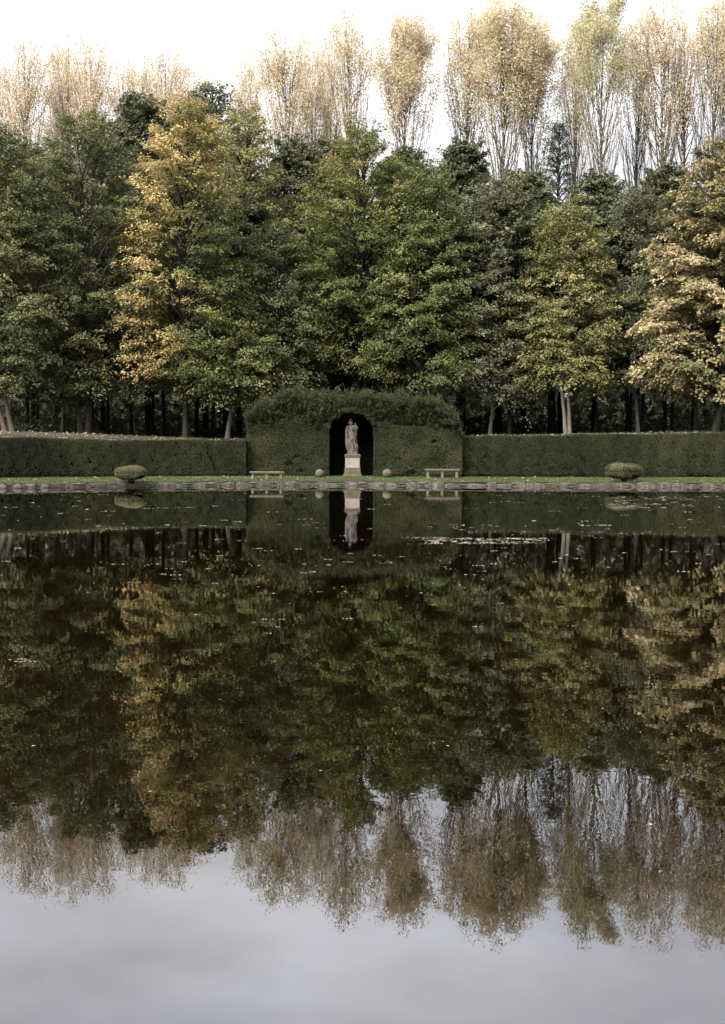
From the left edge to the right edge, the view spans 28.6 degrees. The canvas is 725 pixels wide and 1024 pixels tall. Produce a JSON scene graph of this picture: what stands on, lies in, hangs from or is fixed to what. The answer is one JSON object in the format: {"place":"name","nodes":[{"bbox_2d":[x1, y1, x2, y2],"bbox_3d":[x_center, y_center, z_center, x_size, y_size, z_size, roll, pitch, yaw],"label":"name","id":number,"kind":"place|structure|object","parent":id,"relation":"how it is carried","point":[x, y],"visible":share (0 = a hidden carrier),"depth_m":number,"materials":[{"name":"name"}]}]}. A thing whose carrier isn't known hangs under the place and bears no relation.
{"place":"outdoors","nodes":[
{"label":"outdoors","id":0,"kind":"place"},
{"bbox_2d":[0,475,724,483],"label":"lawn","id":1,"kind":"structure","parent":0,"point":[409,478],"depth_m":73.16,"materials":[{"name":"green plant"}]},
{"bbox_2d":[0,434,247,477],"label":"clipped hedge","id":2,"kind":"object","parent":1,"relation":"on","point":[29,456],"visible":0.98,"depth_m":72.53,"materials":[{"name":"green plant"}]},
{"bbox_2d":[114,465,146,483],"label":"topiary bush","id":3,"kind":"object","parent":1,"relation":"on","point":[132,473],"visible":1,"depth_m":66.74,"materials":[{"name":"green plant"}]},
{"bbox_2d":[249,471,283,478],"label":"stone bench","id":4,"kind":"object","parent":1,"relation":"on","point":[266,473],"visible":0.86,"depth_m":73.38,"materials":[{"name":"beige stone"}]},
{"bbox_2d":[315,469,323,476],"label":"stone ball","id":5,"kind":"object","parent":1,"relation":"on","point":[319,472],"visible":0.94,"depth_m":75.40,"materials":[{"name":"beige stone"}]},
{"bbox_2d":[343,454,361,476],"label":"statue plinth","id":6,"kind":"structure","parent":1,"relation":"on","point":[352,465],"depth_m":76.75,"materials":[{"name":"stone"}]},
{"bbox_2d":[345,419,357,453],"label":"stone statue","id":7,"kind":"object","parent":6,"relation":"on","point":[351,438],"visible":1,"depth_m":76.96,"materials":[{"name":"grey stone"}]},
{"bbox_2d":[241,381,464,476],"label":"arched hedge","id":8,"kind":"object","parent":1,"relation":"on","point":[295,431],"visible":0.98,"depth_m":76.72,"materials":[{"name":"green plant"}]},
{"bbox_2d":[382,469,391,477],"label":"stone ball","id":9,"kind":"object","parent":1,"relation":"on","point":[387,473],"visible":0.98,"depth_m":75.80,"materials":[{"name":"beige stone"}]},
{"bbox_2d":[425,469,459,477],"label":"stone bench","id":10,"kind":"object","parent":1,"relation":"on","point":[442,472],"visible":0.84,"depth_m":75.78,"materials":[{"name":"beige stone"}]},
{"bbox_2d":[460,430,724,477],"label":"clipped hedge","id":11,"kind":"object","parent":1,"relation":"on","point":[683,454],"visible":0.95,"depth_m":77.77,"materials":[{"name":"green plant"}]},
{"bbox_2d":[604,462,643,481],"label":"topiary bush","id":12,"kind":"object","parent":1,"relation":"on","point":[623,472],"visible":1,"depth_m":71.82,"materials":[{"name":"green plant"}]},
{"bbox_2d":[0,484,724,1023],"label":"water","id":13,"kind":"structure","parent":0,"point":[190,834],"depth_m":7.67,"materials":[{"name":"liquid"}]},
{"bbox_2d":[9,493,723,824],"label":"floating leaves","id":14,"kind":"object","parent":13,"relation":"on","point":[432,541],"visible":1,"depth_m":26.55,"materials":[{"name":"brown plant"}]},
{"bbox_2d":[0,431,724,440],"bbox_3d":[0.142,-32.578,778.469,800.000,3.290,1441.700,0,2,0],"label":"ground","id":15,"kind":"structure","parent":0,"point":[51,434],"depth_m":75.17,"materials":[{"name":"soil"}]},
{"bbox_2d":[0,60,33,404],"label":"poplar tree","id":16,"kind":"object","parent":15,"relation":"on","point":[2,115],"visible":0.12,"depth_m":130.31,"materials":[{"name":"beige plant"}]},
{"bbox_2d":[0,21,67,412],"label":"poplar tree","id":17,"kind":"object","parent":15,"relation":"on","point":[24,94],"visible":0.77,"depth_m":124.01,"materials":[{"name":"beige plant"}]},
{"bbox_2d":[0,193,80,430],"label":"woodland tree","id":18,"kind":"object","parent":15,"relation":"on","point":[10,403],"visible":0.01,"depth_m":88.43,"materials":[{"name":"green plant"}]},
{"bbox_2d":[0,139,82,431],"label":"lime tree","id":19,"kind":"object","parent":15,"relation":"on","point":[37,149],"visible":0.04,"depth_m":97.15,"materials":[{"name":"green plant"}]},
{"bbox_2d":[1,370,81,431],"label":"woodland tree","id":20,"kind":"object","parent":15,"relation":"on","point":[36,409],"depth_m":103.60,"materials":[{"name":"brown plant"}]},
{"bbox_2d":[0,121,85,430],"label":"lime tree","id":21,"kind":"object","parent":15,"relation":"on","point":[16,313],"visible":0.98,"depth_m":77.72,"materials":[{"name":"green plant"}]},
{"bbox_2d":[29,205,63,431],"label":"woodland tree","id":22,"kind":"object","parent":15,"relation":"on","point":[32,415],"depth_m":95.42,"materials":[{"name":"brown plant"}]},
{"bbox_2d":[39,45,86,426],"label":"poplar tree","id":23,"kind":"object","parent":15,"relation":"on","point":[56,105],"visible":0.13,"depth_m":130.95,"materials":[{"name":"beige plant"}]},
{"bbox_2d":[5,225,120,432],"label":"woodland tree","id":24,"kind":"object","parent":15,"relation":"on","point":[62,428],"visible":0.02,"depth_m":88.63,"materials":[{"name":"green plant"}]},
{"bbox_2d":[41,16,89,412],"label":"poplar tree","id":25,"kind":"object","parent":15,"relation":"on","point":[58,74],"visible":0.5,"depth_m":127.08,"materials":[{"name":"beige plant"}]},
{"bbox_2d":[51,260,116,434],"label":"woodland tree","id":26,"kind":"object","parent":15,"relation":"on","point":[107,412],"depth_m":96.39,"materials":[{"name":"brown plant"}]},
{"bbox_2d":[0,102,177,433],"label":"lime tree","id":27,"kind":"object","parent":15,"relation":"on","point":[77,253],"visible":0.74,"depth_m":81.25,"materials":[{"name":"green plant"}]},
{"bbox_2d":[57,24,123,418],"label":"poplar tree","id":28,"kind":"object","parent":15,"relation":"on","point":[91,95],"visible":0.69,"depth_m":124.11,"materials":[{"name":"beige plant"}]},
{"bbox_2d":[58,136,140,433],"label":"lime tree","id":29,"kind":"object","parent":15,"relation":"on","point":[102,425],"visible":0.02,"depth_m":107.02,"materials":[{"name":"green plant"}]},
{"bbox_2d":[61,229,188,434],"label":"woodland tree","id":30,"kind":"object","parent":15,"relation":"on","point":[130,406],"visible":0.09,"depth_m":86.84,"materials":[{"name":"green plant"}]},
{"bbox_2d":[100,50,151,412],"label":"poplar tree","id":31,"kind":"object","parent":15,"relation":"on","point":[113,75],"visible":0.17,"depth_m":129.90,"materials":[{"name":"beige plant"}]},
{"bbox_2d":[111,38,169,415],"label":"poplar tree","id":32,"kind":"object","parent":15,"relation":"on","point":[135,85],"visible":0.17,"depth_m":125.98,"materials":[{"name":"beige plant"}]},
{"bbox_2d":[84,90,202,435],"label":"lime tree","id":33,"kind":"object","parent":15,"relation":"on","point":[135,114],"visible":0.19,"depth_m":91.91,"materials":[{"name":"green plant"}]},
{"bbox_2d":[106,234,212,436],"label":"woodland tree","id":34,"kind":"object","parent":15,"relation":"on","point":[163,429],"visible":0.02,"depth_m":91.14,"materials":[{"name":"green plant"}]},
{"bbox_2d":[145,215,178,435],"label":"woodland tree","id":35,"kind":"object","parent":15,"relation":"on","point":[152,428],"visible":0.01,"depth_m":95.51,"materials":[{"name":"brown plant"}]},
{"bbox_2d":[137,32,196,409],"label":"poplar tree","id":36,"kind":"object","parent":15,"relation":"on","point":[168,86],"visible":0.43,"depth_m":125.10,"materials":[{"name":"beige plant"}]},
{"bbox_2d":[99,88,267,437],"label":"autumn tree","id":37,"kind":"object","parent":15,"relation":"on","point":[187,255],"visible":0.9,"depth_m":80.05,"materials":[{"name":"yellow plant"}]},
{"bbox_2d":[194,394,198,437],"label":"woodland tree","id":38,"kind":"object","parent":15,"relation":"on","point":[196,417],"depth_m":100.35,"materials":[{"name":"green plant"}]},
{"bbox_2d":[172,57,223,428],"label":"poplar tree","id":39,"kind":"object","parent":15,"relation":"on","point":[195,83],"visible":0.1,"depth_m":127.93,"materials":[{"name":"beige plant"}]},
{"bbox_2d":[189,217,206,437],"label":"woodland tree","id":40,"kind":"object","parent":15,"relation":"on","point":[204,417],"depth_m":97.02,"materials":[{"name":"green plant"}]},
{"bbox_2d":[190,370,225,438],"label":"woodland tree","id":41,"kind":"object","parent":15,"relation":"on","point":[224,415],"depth_m":101.77,"materials":[{"name":"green plant"}]},
{"bbox_2d":[160,213,268,425],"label":"woodland tree","id":42,"kind":"object","parent":15,"relation":"on","point":[181,289],"visible":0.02,"depth_m":88.58,"materials":[{"name":"green plant"}]},
{"bbox_2d":[170,77,270,433],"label":"lime tree","id":43,"kind":"object","parent":15,"relation":"on","point":[204,88],"visible":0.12,"depth_m":112.02,"materials":[{"name":"green plant"}]},
{"bbox_2d":[147,297,314,438],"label":"autumn tree","id":44,"kind":"object","parent":15,"relation":"on","point":[250,386],"visible":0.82,"depth_m":80.83,"materials":[{"name":"green plant"}]},
{"bbox_2d":[178,101,305,438],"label":"autumn tree","id":45,"kind":"object","parent":15,"relation":"on","point":[247,181],"visible":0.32,"depth_m":89.44,"materials":[{"name":"green plant"}]},
{"bbox_2d":[221,43,268,430],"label":"poplar tree","id":46,"kind":"object","parent":15,"relation":"on","point":[241,86],"visible":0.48,"depth_m":124.60,"materials":[{"name":"beige plant"}]},
{"bbox_2d":[181,204,323,407],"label":"woodland tree","id":47,"kind":"object","parent":15,"relation":"on","point":[258,215],"visible":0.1,"depth_m":87.65,"materials":[{"name":"green plant"}]},
{"bbox_2d":[195,221,343,406],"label":"lime tree","id":48,"kind":"object","parent":15,"relation":"on","point":[275,304],"visible":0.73,"depth_m":82.58,"materials":[{"name":"green plant"}]},
{"bbox_2d":[243,16,323,215],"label":"poplar tree","id":49,"kind":"object","parent":15,"relation":"on","point":[277,68],"visible":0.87,"depth_m":123.06,"materials":[{"name":"beige plant"}]},
{"bbox_2d":[245,131,350,388],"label":"lime tree","id":50,"kind":"object","parent":15,"relation":"on","point":[299,156],"visible":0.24,"depth_m":95.15,"materials":[{"name":"green plant"}]},
{"bbox_2d":[291,24,337,146],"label":"poplar tree","id":51,"kind":"object","parent":15,"relation":"on","point":[315,66],"visible":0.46,"depth_m":128.99,"materials":[{"name":"beige plant"}]},
{"bbox_2d":[285,229,366,387],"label":"woodland tree","id":52,"kind":"object","parent":15,"relation":"on","point":[308,244],"visible":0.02,"depth_m":93.94,"materials":[{"name":"green plant"}]},
{"bbox_2d":[310,18,352,143],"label":"poplar tree","id":53,"kind":"object","parent":15,"relation":"on","point":[339,107],"visible":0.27,"depth_m":132.71,"materials":[{"name":"beige plant"}]},
{"bbox_2d":[293,134,372,392],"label":"lime tree","id":54,"kind":"object","parent":15,"relation":"on","point":[324,149],"visible":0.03,"depth_m":105.84,"materials":[{"name":"green plant"}]},
{"bbox_2d":[286,251,385,392],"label":"woodland tree","id":55,"kind":"object","parent":15,"relation":"on","point":[336,384],"visible":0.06,"depth_m":91.99,"materials":[{"name":"green plant"}]},
{"bbox_2d":[310,0,387,394],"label":"poplar tree","id":56,"kind":"object","parent":15,"relation":"on","point":[345,56],"visible":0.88,"depth_m":123.72,"materials":[{"name":"beige plant"}]},
{"bbox_2d":[314,376,395,394],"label":"woodland tree","id":57,"kind":"object","parent":15,"relation":"on","point":[342,389],"visible":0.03,"depth_m":110.04,"materials":[{"name":"green plant"}]},
{"bbox_2d":[272,116,442,396],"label":"lime tree","id":58,"kind":"object","parent":15,"relation":"on","point":[359,188],"visible":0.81,"depth_m":84.03,"materials":[{"name":"green plant"}]},
{"bbox_2d":[0,370,724,437],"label":"wood","id":59,"kind":"object","parent":15,"relation":"on","point":[612,401],"visible":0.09,"depth_m":116.04,"materials":[{"name":"black plant"}]},
{"bbox_2d":[0,388,724,438],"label":"undergrowth","id":60,"kind":"object","parent":15,"relation":"on","point":[483,431],"visible":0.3,"depth_m":98.98,"materials":[{"name":"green plant"}]},
{"bbox_2d":[0,430,724,439],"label":"fallen leaves","id":61,"kind":"object","parent":15,"relation":"on","point":[240,438],"visible":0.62,"depth_m":76.78,"materials":[{"name":"brown plant"}]},
{"bbox_2d":[302,208,438,392],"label":"woodland tree","id":62,"kind":"object","parent":15,"relation":"on","point":[352,352],"visible":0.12,"depth_m":85.65,"materials":[{"name":"green plant"}]},
{"bbox_2d":[344,145,435,387],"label":"lime tree","id":63,"kind":"object","parent":15,"relation":"on","point":[401,151],"visible":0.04,"depth_m":101.83,"materials":[{"name":"green plant"}]},
{"bbox_2d":[361,0,450,165],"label":"poplar tree","id":64,"kind":"object","parent":15,"relation":"on","point":[416,49],"visible":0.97,"depth_m":121.88,"materials":[{"name":"beige plant"}]},
{"bbox_2d":[349,151,494,404],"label":"lime tree","id":65,"kind":"object","parent":15,"relation":"on","point":[414,345],"visible":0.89,"depth_m":83.50,"materials":[{"name":"green plant"}]},
{"bbox_2d":[395,372,471,396],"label":"woodland tree","id":66,"kind":"object","parent":15,"relation":"on","point":[428,383],"visible":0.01,"depth_m":106.98,"materials":[{"name":"green plant"}]},
{"bbox_2d":[366,196,512,397],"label":"woodland tree","id":67,"kind":"object","parent":15,"relation":"on","point":[466,257],"visible":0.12,"depth_m":85.54,"materials":[{"name":"green plant"}]},
{"bbox_2d":[410,257,504,435],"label":"woodland tree","id":68,"kind":"object","parent":15,"relation":"on","point":[464,420],"depth_m":94.53,"materials":[{"name":"green plant"}]},
{"bbox_2d":[389,200,533,421],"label":"woodland tree","id":69,"kind":"object","parent":15,"relation":"on","point":[472,207],"visible":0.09,"depth_m":86.42,"materials":[{"name":"green plant"}]},
{"bbox_2d":[432,0,492,397],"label":"poplar tree","id":70,"kind":"object","parent":15,"relation":"on","point":[468,122],"visible":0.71,"depth_m":124.91,"materials":[{"name":"beige plant"}]},
{"bbox_2d":[430,134,513,423],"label":"lime tree","id":71,"kind":"object","parent":15,"relation":"on","point":[462,165],"visible":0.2,"depth_m":98.78,"materials":[{"name":"green plant"}]},
{"bbox_2d":[430,172,565,434],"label":"maple tree","id":72,"kind":"object","parent":15,"relation":"on","point":[506,189],"visible":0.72,"depth_m":85.28,"materials":[{"name":"green plant"}]},
{"bbox_2d":[457,0,554,415],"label":"poplar tree","id":73,"kind":"object","parent":15,"relation":"on","point":[495,30],"visible":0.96,"depth_m":121.79,"materials":[{"name":"beige plant"}]},
{"bbox_2d":[439,192,588,434],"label":"woodland tree","id":74,"kind":"object","parent":15,"relation":"on","point":[483,286],"visible":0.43,"depth_m":85.32,"materials":[{"name":"green plant"}]},
{"bbox_2d":[483,365,554,434],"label":"woodland tree","id":75,"kind":"object","parent":15,"relation":"on","point":[499,417],"depth_m":97.29,"materials":[{"name":"green plant"}]},
{"bbox_2d":[498,164,563,433],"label":"lime tree","id":76,"kind":"object","parent":15,"relation":"on","point":[534,183],"visible":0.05,"depth_m":103.97,"materials":[{"name":"green plant"}]},
{"bbox_2d":[506,2,572,426],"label":"poplar tree","id":77,"kind":"object","parent":15,"relation":"on","point":[546,42],"visible":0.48,"depth_m":126.06,"materials":[{"name":"beige plant"}]},
{"bbox_2d":[534,120,582,433],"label":"spindly conifer","id":78,"kind":"object","parent":15,"relation":"on","point":[559,158],"visible":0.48,"depth_m":107.28,"materials":[{"name":"green plant"}]},
{"bbox_2d":[513,305,612,433],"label":"woodland tree","id":79,"kind":"object","parent":15,"relation":"on","point":[550,391],"depth_m":96.42,"materials":[{"name":"green plant"}]},
{"bbox_2d":[513,199,613,434],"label":"woodland tree","id":80,"kind":"object","parent":15,"relation":"on","point":[541,203],"visible":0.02,"depth_m":89.92,"materials":[{"name":"green plant"}]},
{"bbox_2d":[521,372,607,434],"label":"woodland tree","id":81,"kind":"object","parent":15,"relation":"on","point":[559,415],"depth_m":107.98,"materials":[{"name":"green plant"}]},
{"bbox_2d":[496,194,644,434],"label":"maple tree","id":82,"kind":"object","parent":15,"relation":"on","point":[567,375],"visible":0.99,"depth_m":83.68,"materials":[{"name":"green plant"}]},
{"bbox_2d":[551,10,597,413],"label":"poplar tree","id":83,"kind":"object","parent":15,"relation":"on","point":[576,149],"visible":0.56,"depth_m":128.20,"materials":[{"name":"beige plant"}]},
{"bbox_2d":[560,355,614,434],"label":"woodland tree","id":84,"kind":"object","parent":15,"relation":"on","point":[561,424],"visible":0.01,"depth_m":100.47,"materials":[{"name":"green plant"}]},
{"bbox_2d":[530,204,656,433],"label":"woodland tree","id":85,"kind":"object","parent":15,"relation":"on","point":[614,289],"visible":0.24,"depth_m":87.16,"materials":[{"name":"green plant"}]},
{"bbox_2d":[559,166,634,225],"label":"lime tree","id":86,"kind":"object","parent":15,"relation":"on","point":[599,189],"visible":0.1,"depth_m":104.77,"materials":[{"name":"green plant"}]},
{"bbox_2d":[557,0,645,420],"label":"poplar tree","id":87,"kind":"object","parent":15,"relation":"on","point":[596,31],"visible":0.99,"depth_m":122.30,"materials":[{"name":"beige plant"}]},
{"bbox_2d":[591,226,618,432],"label":"woodland tree","id":88,"kind":"object","parent":15,"relation":"on","point":[592,421],"depth_m":101.68,"materials":[{"name":"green plant"}]},
{"bbox_2d":[602,371,631,428],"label":"woodland tree","id":89,"kind":"object","parent":15,"relation":"on","point":[630,414],"depth_m":107.28,"materials":[{"name":"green plant"}]},
{"bbox_2d":[571,262,672,432],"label":"woodland tree","id":90,"kind":"object","parent":15,"relation":"on","point":[627,409],"depth_m":94.53,"materials":[{"name":"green plant"}]},
{"bbox_2d":[601,369,653,420],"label":"woodland tree","id":91,"kind":"object","parent":15,"relation":"on","point":[638,392],"depth_m":105.03,"materials":[{"name":"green plant"}]},
{"bbox_2d":[603,0,669,393],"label":"poplar tree","id":92,"kind":"object","parent":15,"relation":"on","point":[636,172],"visible":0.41,"depth_m":128.18,"materials":[{"name":"beige plant"}]},
{"bbox_2d":[580,180,701,432],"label":"maple tree","id":93,"kind":"object","parent":15,"relation":"on","point":[638,282],"visible":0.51,"depth_m":86.22,"materials":[{"name":"green plant"}]},
{"bbox_2d":[589,208,703,431],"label":"woodland tree","id":94,"kind":"object","parent":15,"relation":"on","point":[642,424],"visible":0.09,"depth_m":87.29,"materials":[{"name":"green plant"}]},
{"bbox_2d":[622,0,699,428],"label":"poplar tree","id":95,"kind":"object","parent":15,"relation":"on","point":[665,55],"visible":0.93,"depth_m":124.23,"materials":[{"name":"beige plant"}]},
{"bbox_2d":[603,206,720,431],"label":"woodland tree","id":96,"kind":"object","parent":15,"relation":"on","point":[672,421],"depth_m":93.79,"materials":[{"name":"green plant"}]},
{"bbox_2d":[626,159,703,430],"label":"lime tree","id":97,"kind":"object","parent":15,"relation":"on","point":[663,180],"visible":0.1,"depth_m":104.17,"materials":[{"name":"green plant"}]},
{"bbox_2d":[621,135,724,432],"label":"autumn tree","id":98,"kind":"object","parent":15,"relation":"on","point":[686,376],"visible":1,"depth_m":79.95,"materials":[{"name":"beige plant"}]},
{"bbox_2d":[625,199,724,431],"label":"woodland tree","id":99,"kind":"object","parent":15,"relation":"on","point":[713,328],"visible":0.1,"depth_m":86.18,"materials":[{"name":"green plant"}]},
{"bbox_2d":[657,0,712,396],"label":"poplar tree","id":100,"kind":"object","parent":15,"relation":"on","point":[682,164],"visible":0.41,"depth_m":128.69,"materials":[{"name":"beige plant"}]},
{"bbox_2d":[680,0,724,425],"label":"poplar tree","id":101,"kind":"object","parent":15,"relation":"on","point":[710,54],"visible":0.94,"depth_m":124.93,"materials":[{"name":"beige plant"}]},
{"bbox_2d":[685,330,721,430],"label":"woodland tree","id":102,"kind":"object","parent":15,"relation":"on","point":[692,409],"depth_m":96.60,"materials":[{"name":"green plant"}]},
{"bbox_2d":[709,2,724,137],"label":"poplar tree","id":103,"kind":"object","parent":15,"relation":"on","point":[720,67],"visible":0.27,"depth_m":127.31,"materials":[{"name":"beige plant"}]},
{"bbox_2d":[0,0,724,484],"label":"sky","id":104,"kind":"structure","parent":0,"point":[212,28],"materials":[{"name":"white"}]},
{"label":"pond bed","id":105,"kind":"structure","parent":0,"visible":0},
{"bbox_2d":[0,481,724,488],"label":"pond edging","id":106,"kind":"object","parent":105,"relation":"on","point":[258,483],"visible":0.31,"depth_m":70.95,"materials":[{"name":"stone"}]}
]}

